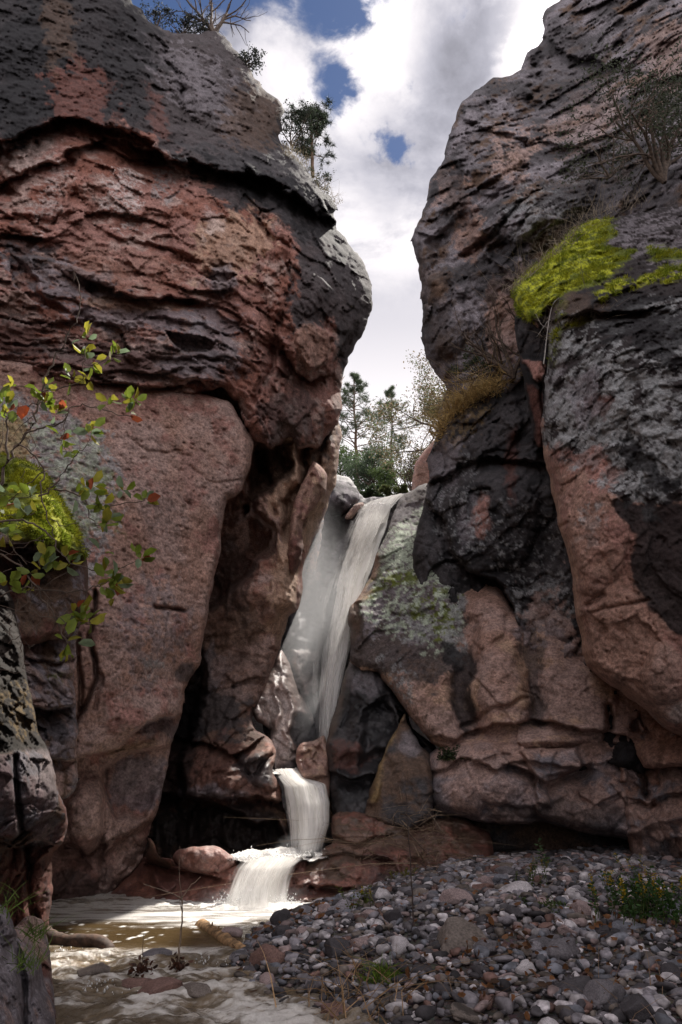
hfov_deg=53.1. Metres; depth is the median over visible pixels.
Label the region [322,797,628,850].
cliff
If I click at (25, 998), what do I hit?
foreground rock
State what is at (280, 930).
cobble
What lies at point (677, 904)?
cobble
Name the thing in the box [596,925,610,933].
cobble
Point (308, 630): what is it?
waterfall
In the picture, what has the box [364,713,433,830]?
rock slab
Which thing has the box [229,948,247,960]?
cobble
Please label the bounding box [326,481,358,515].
perched boulder
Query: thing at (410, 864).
sapling
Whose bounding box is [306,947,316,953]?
cobble
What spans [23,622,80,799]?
rock ledge
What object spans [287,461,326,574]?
rock pillar
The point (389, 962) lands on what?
cobble
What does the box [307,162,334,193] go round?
shrub
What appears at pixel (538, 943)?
cobble
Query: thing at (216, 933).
log
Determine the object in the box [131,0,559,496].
sky
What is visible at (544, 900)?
cobble
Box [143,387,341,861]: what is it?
cliff
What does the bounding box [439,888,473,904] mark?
stone
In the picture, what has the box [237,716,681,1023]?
ground
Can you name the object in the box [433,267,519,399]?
bare shrub
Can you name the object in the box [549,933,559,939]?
cobble
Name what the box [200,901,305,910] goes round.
water
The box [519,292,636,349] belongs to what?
grass
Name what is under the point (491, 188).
cliff
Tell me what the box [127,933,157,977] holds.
sapling
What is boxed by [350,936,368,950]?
stone
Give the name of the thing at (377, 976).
green grass
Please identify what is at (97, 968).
stone
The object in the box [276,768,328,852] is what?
cascade
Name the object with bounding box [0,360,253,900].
cliff
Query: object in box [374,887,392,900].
cobble
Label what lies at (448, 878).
cobble
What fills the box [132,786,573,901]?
dry grass
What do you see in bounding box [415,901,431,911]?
cobble
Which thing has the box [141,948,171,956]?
stone
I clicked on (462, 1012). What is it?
cobble
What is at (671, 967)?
cobble
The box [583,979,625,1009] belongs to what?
cobble
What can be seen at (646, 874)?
plant
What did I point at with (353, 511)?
lip slab
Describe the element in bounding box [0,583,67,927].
foreground rock
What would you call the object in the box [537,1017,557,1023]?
cobble
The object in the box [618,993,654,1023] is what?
cobble
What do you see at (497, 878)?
cobble
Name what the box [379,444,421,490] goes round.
tree
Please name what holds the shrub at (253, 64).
on the cliff at (168, 201)
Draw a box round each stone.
[77,962,110,976]
[121,978,151,988]
[137,977,182,994]
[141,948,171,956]
[183,982,210,997]
[222,927,242,936]
[249,943,284,967]
[327,902,356,912]
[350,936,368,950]
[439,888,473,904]
[484,862,513,870]
[499,881,533,892]
[545,937,579,961]
[546,976,624,999]
[611,920,645,933]
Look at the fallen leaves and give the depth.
5.62 m
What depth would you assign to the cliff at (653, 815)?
10.28 m
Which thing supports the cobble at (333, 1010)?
on the ground at (518, 1015)
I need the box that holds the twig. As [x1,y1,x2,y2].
[536,300,555,363]
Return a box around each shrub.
[0,270,159,673]
[140,0,171,28]
[150,4,210,33]
[235,41,267,75]
[275,99,324,154]
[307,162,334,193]
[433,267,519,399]
[446,345,498,379]
[550,32,681,194]
[550,100,646,188]
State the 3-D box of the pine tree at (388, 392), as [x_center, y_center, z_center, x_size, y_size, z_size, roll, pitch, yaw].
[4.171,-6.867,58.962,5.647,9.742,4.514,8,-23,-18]
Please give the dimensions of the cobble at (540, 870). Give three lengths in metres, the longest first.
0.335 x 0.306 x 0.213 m
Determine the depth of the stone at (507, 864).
10.07 m
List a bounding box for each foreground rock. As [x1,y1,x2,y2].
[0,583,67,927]
[0,905,55,1023]
[14,916,55,1017]
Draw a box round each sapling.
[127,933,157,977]
[144,856,200,972]
[405,792,429,926]
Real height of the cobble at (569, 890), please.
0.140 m
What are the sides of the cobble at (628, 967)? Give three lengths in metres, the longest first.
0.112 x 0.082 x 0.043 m
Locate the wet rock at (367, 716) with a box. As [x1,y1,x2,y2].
[326,662,446,818]
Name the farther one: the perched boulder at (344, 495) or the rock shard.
the perched boulder at (344, 495)
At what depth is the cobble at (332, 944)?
6.18 m
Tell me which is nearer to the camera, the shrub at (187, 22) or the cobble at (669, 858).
the cobble at (669, 858)
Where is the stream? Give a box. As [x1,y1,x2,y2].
[49,891,379,1023]
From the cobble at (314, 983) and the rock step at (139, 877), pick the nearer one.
the cobble at (314, 983)
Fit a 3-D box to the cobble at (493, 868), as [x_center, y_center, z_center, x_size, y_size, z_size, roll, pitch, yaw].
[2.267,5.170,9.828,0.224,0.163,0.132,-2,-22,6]
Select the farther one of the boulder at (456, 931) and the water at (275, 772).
the water at (275, 772)
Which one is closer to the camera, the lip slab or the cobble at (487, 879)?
the cobble at (487, 879)
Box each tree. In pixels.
[159,0,266,51]
[281,94,337,176]
[337,443,363,489]
[338,427,401,490]
[339,372,401,490]
[357,385,419,467]
[358,349,445,481]
[359,483,384,497]
[365,460,411,493]
[378,482,409,496]
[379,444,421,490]
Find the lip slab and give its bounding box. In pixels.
[345,502,363,519]
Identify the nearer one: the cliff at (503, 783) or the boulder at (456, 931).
the boulder at (456, 931)
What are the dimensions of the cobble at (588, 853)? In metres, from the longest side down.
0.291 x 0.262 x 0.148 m
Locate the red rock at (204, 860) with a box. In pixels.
[173,846,236,874]
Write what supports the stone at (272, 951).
on the ground at (518, 1015)
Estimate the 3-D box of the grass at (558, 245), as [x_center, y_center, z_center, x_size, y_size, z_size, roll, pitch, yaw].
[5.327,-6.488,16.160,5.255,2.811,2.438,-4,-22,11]
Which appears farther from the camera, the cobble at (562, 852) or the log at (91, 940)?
the cobble at (562, 852)
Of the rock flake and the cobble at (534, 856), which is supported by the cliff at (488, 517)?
the rock flake
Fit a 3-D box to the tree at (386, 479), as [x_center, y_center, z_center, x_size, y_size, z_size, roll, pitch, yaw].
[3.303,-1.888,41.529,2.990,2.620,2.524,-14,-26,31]
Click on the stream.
(123, 923)
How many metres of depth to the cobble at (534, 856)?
10.13 m
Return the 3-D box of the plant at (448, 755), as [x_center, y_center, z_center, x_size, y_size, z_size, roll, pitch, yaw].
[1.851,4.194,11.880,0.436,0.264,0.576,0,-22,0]
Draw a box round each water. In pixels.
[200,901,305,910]
[231,846,328,861]
[273,768,291,775]
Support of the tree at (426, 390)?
on the ground at (518, 1015)
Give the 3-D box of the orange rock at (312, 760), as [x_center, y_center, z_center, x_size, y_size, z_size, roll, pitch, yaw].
[-0.601,5.281,14.186,0.794,1.362,2.713,0,-22,0]
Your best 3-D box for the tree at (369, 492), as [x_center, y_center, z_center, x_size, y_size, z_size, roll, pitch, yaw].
[1.613,-0.862,33.814,1.709,1.065,1.365,0,-22,0]
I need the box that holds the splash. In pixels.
[59,501,395,994]
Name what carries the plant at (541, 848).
on the ground at (518, 1015)
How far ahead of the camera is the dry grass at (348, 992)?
5.18 m
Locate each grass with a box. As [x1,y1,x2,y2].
[0,881,82,974]
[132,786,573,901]
[246,932,517,1023]
[274,134,343,205]
[348,891,678,1023]
[351,956,408,986]
[385,337,522,467]
[457,167,674,308]
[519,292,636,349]
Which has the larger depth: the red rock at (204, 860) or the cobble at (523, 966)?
the red rock at (204, 860)
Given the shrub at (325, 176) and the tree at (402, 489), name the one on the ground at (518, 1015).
the tree at (402, 489)
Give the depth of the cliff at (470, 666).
13.14 m
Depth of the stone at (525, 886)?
7.55 m
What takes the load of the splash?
on the ground at (518, 1015)
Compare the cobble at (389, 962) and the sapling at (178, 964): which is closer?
the cobble at (389, 962)
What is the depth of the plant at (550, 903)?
6.72 m
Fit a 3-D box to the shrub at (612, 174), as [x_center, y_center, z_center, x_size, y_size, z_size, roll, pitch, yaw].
[6.985,-9.729,18.592,2.800,1.966,2.378,-15,-26,32]
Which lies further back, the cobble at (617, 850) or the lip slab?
the lip slab
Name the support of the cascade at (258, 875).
on the stream
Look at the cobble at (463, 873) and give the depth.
8.71 m
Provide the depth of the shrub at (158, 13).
26.00 m
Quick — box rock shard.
[146,836,174,868]
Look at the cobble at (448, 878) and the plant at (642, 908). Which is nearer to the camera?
the plant at (642, 908)
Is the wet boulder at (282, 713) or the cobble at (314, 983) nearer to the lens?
the cobble at (314, 983)
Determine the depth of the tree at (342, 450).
47.60 m
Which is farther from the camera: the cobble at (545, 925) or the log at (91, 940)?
the log at (91, 940)
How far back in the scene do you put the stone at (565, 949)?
5.60 m
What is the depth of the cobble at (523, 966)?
5.32 m
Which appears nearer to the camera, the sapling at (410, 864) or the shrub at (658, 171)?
the sapling at (410, 864)
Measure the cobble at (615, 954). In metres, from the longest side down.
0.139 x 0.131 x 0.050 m
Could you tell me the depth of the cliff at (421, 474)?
28.44 m
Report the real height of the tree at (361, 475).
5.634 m
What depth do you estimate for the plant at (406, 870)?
10.35 m
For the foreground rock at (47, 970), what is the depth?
5.60 m
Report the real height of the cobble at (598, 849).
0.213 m
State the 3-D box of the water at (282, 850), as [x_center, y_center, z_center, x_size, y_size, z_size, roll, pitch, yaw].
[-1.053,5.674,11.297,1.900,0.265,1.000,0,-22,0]
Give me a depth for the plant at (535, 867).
8.01 m
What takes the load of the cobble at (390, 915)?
on the ground at (518, 1015)
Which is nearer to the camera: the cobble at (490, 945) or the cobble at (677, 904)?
the cobble at (490, 945)
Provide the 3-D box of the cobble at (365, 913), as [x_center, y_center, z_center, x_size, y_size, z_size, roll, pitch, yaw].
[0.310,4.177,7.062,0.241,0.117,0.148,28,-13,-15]
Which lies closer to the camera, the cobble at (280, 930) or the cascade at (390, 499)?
the cobble at (280, 930)
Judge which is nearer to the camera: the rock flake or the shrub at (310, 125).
the rock flake
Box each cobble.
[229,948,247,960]
[259,972,275,984]
[270,908,290,924]
[271,925,291,936]
[278,961,290,973]
[296,926,308,936]
[304,976,325,993]
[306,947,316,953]
[318,904,330,912]
[321,1001,348,1017]
[324,938,349,959]
[360,909,377,918]
[370,919,383,927]
[373,957,392,964]
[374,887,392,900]
[383,909,402,922]
[390,936,408,954]
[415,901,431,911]
[427,931,438,940]
[432,874,454,884]
[449,1002,483,1023]
[460,871,470,875]
[472,883,493,889]
[472,940,497,953]
[477,876,493,884]
[490,865,498,872]
[492,874,509,882]
[494,866,513,873]
[506,906,520,918]
[515,959,536,974]
[529,868,551,877]
[529,936,551,952]
[530,854,542,861]
[537,897,546,902]
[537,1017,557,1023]
[538,922,553,927]
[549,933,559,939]
[557,851,567,854]
[557,924,576,936]
[564,888,576,894]
[569,866,578,871]
[570,899,591,915]
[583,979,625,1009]
[584,850,598,857]
[594,846,606,852]
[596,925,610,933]
[613,848,621,852]
[613,952,624,957]
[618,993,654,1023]
[621,965,633,969]
[642,860,655,865]
[645,931,655,941]
[659,962,681,984]
[662,856,674,860]
[662,902,681,919]
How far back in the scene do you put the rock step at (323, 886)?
11.14 m
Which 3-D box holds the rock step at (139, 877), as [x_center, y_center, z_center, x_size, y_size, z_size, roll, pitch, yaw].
[-2.293,6.320,11.510,4.182,1.000,2.661,-5,-23,12]
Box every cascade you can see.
[227,852,305,907]
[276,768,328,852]
[358,493,404,511]
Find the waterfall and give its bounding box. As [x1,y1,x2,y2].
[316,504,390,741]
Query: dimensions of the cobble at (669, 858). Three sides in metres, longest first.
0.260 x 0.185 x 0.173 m
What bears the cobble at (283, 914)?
on the stream
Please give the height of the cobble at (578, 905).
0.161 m
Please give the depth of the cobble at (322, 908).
7.83 m
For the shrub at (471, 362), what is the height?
0.719 m
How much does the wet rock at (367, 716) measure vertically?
4.274 m
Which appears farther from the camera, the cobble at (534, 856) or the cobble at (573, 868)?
the cobble at (534, 856)
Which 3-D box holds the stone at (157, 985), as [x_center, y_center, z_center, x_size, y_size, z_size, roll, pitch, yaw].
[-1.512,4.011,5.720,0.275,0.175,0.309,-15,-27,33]
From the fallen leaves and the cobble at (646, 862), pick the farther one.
the cobble at (646, 862)
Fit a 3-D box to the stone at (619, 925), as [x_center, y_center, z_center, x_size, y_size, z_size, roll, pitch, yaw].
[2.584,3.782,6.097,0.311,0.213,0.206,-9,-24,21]
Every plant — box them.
[335,885,373,908]
[389,866,415,878]
[436,745,459,760]
[515,857,548,885]
[518,895,568,912]
[535,838,551,863]
[587,865,681,927]
[607,853,657,894]
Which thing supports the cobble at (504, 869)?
on the ground at (518, 1015)
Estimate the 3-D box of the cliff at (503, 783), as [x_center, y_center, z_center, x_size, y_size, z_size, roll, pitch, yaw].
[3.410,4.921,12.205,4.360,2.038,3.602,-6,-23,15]
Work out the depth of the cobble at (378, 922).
6.63 m
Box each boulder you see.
[0,452,89,645]
[253,650,315,770]
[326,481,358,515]
[436,916,488,953]
[509,205,681,736]
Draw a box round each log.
[45,925,114,948]
[194,919,245,948]
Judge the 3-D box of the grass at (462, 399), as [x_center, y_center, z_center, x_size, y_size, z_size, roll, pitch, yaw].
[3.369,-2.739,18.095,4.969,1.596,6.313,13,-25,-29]
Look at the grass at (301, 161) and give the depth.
21.63 m
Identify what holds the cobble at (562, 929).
on the ground at (518, 1015)
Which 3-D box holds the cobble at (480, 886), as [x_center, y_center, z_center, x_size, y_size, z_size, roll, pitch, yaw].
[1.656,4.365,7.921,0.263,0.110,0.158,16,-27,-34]
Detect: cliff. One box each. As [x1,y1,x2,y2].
[0,0,372,448]
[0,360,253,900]
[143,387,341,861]
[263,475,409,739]
[306,444,339,575]
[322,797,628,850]
[348,483,681,768]
[411,0,681,396]
[412,368,645,773]
[412,441,433,489]
[430,740,643,839]
[619,711,681,857]
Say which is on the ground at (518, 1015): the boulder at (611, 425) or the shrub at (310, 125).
the boulder at (611, 425)
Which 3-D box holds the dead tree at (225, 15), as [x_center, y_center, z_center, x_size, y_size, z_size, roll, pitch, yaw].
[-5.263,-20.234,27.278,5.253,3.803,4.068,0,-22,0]
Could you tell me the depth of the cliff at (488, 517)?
14.98 m
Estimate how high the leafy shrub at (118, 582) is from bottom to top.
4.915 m
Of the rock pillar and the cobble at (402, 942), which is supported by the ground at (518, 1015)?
the cobble at (402, 942)
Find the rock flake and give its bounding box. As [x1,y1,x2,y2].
[514,315,547,446]
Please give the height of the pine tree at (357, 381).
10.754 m
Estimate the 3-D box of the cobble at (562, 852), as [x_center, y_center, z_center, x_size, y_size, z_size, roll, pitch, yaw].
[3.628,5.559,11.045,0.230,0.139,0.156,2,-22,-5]
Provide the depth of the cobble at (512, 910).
6.53 m
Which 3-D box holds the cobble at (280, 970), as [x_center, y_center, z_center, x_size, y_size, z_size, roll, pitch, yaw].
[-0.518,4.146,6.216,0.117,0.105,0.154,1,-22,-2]
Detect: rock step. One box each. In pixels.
[110,857,310,901]
[296,811,493,902]
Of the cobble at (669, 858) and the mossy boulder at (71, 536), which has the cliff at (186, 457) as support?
the mossy boulder at (71, 536)
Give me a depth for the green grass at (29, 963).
4.61 m
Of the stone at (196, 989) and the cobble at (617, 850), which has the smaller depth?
the stone at (196, 989)
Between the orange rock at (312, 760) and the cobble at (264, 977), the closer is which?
the cobble at (264, 977)
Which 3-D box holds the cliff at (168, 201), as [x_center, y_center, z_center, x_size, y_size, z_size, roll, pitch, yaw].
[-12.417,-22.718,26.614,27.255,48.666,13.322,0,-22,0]
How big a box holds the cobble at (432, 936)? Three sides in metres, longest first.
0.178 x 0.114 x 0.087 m
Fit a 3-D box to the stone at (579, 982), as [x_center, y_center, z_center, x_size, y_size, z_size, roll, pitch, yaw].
[1.774,3.456,4.922,0.583,0.193,0.297,-8,-25,23]
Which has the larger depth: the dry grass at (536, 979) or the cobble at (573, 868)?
the cobble at (573, 868)
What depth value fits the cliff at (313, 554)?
19.94 m
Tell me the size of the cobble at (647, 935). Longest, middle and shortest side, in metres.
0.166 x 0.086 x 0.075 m
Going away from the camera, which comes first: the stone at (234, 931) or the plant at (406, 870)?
the stone at (234, 931)
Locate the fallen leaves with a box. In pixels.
[232,862,681,1020]
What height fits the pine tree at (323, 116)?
4.090 m
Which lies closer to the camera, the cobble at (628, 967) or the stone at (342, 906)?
the cobble at (628, 967)
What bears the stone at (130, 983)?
in the stream
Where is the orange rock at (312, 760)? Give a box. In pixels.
[296,735,329,798]
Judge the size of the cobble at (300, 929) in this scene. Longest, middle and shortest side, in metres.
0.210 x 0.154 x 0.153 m

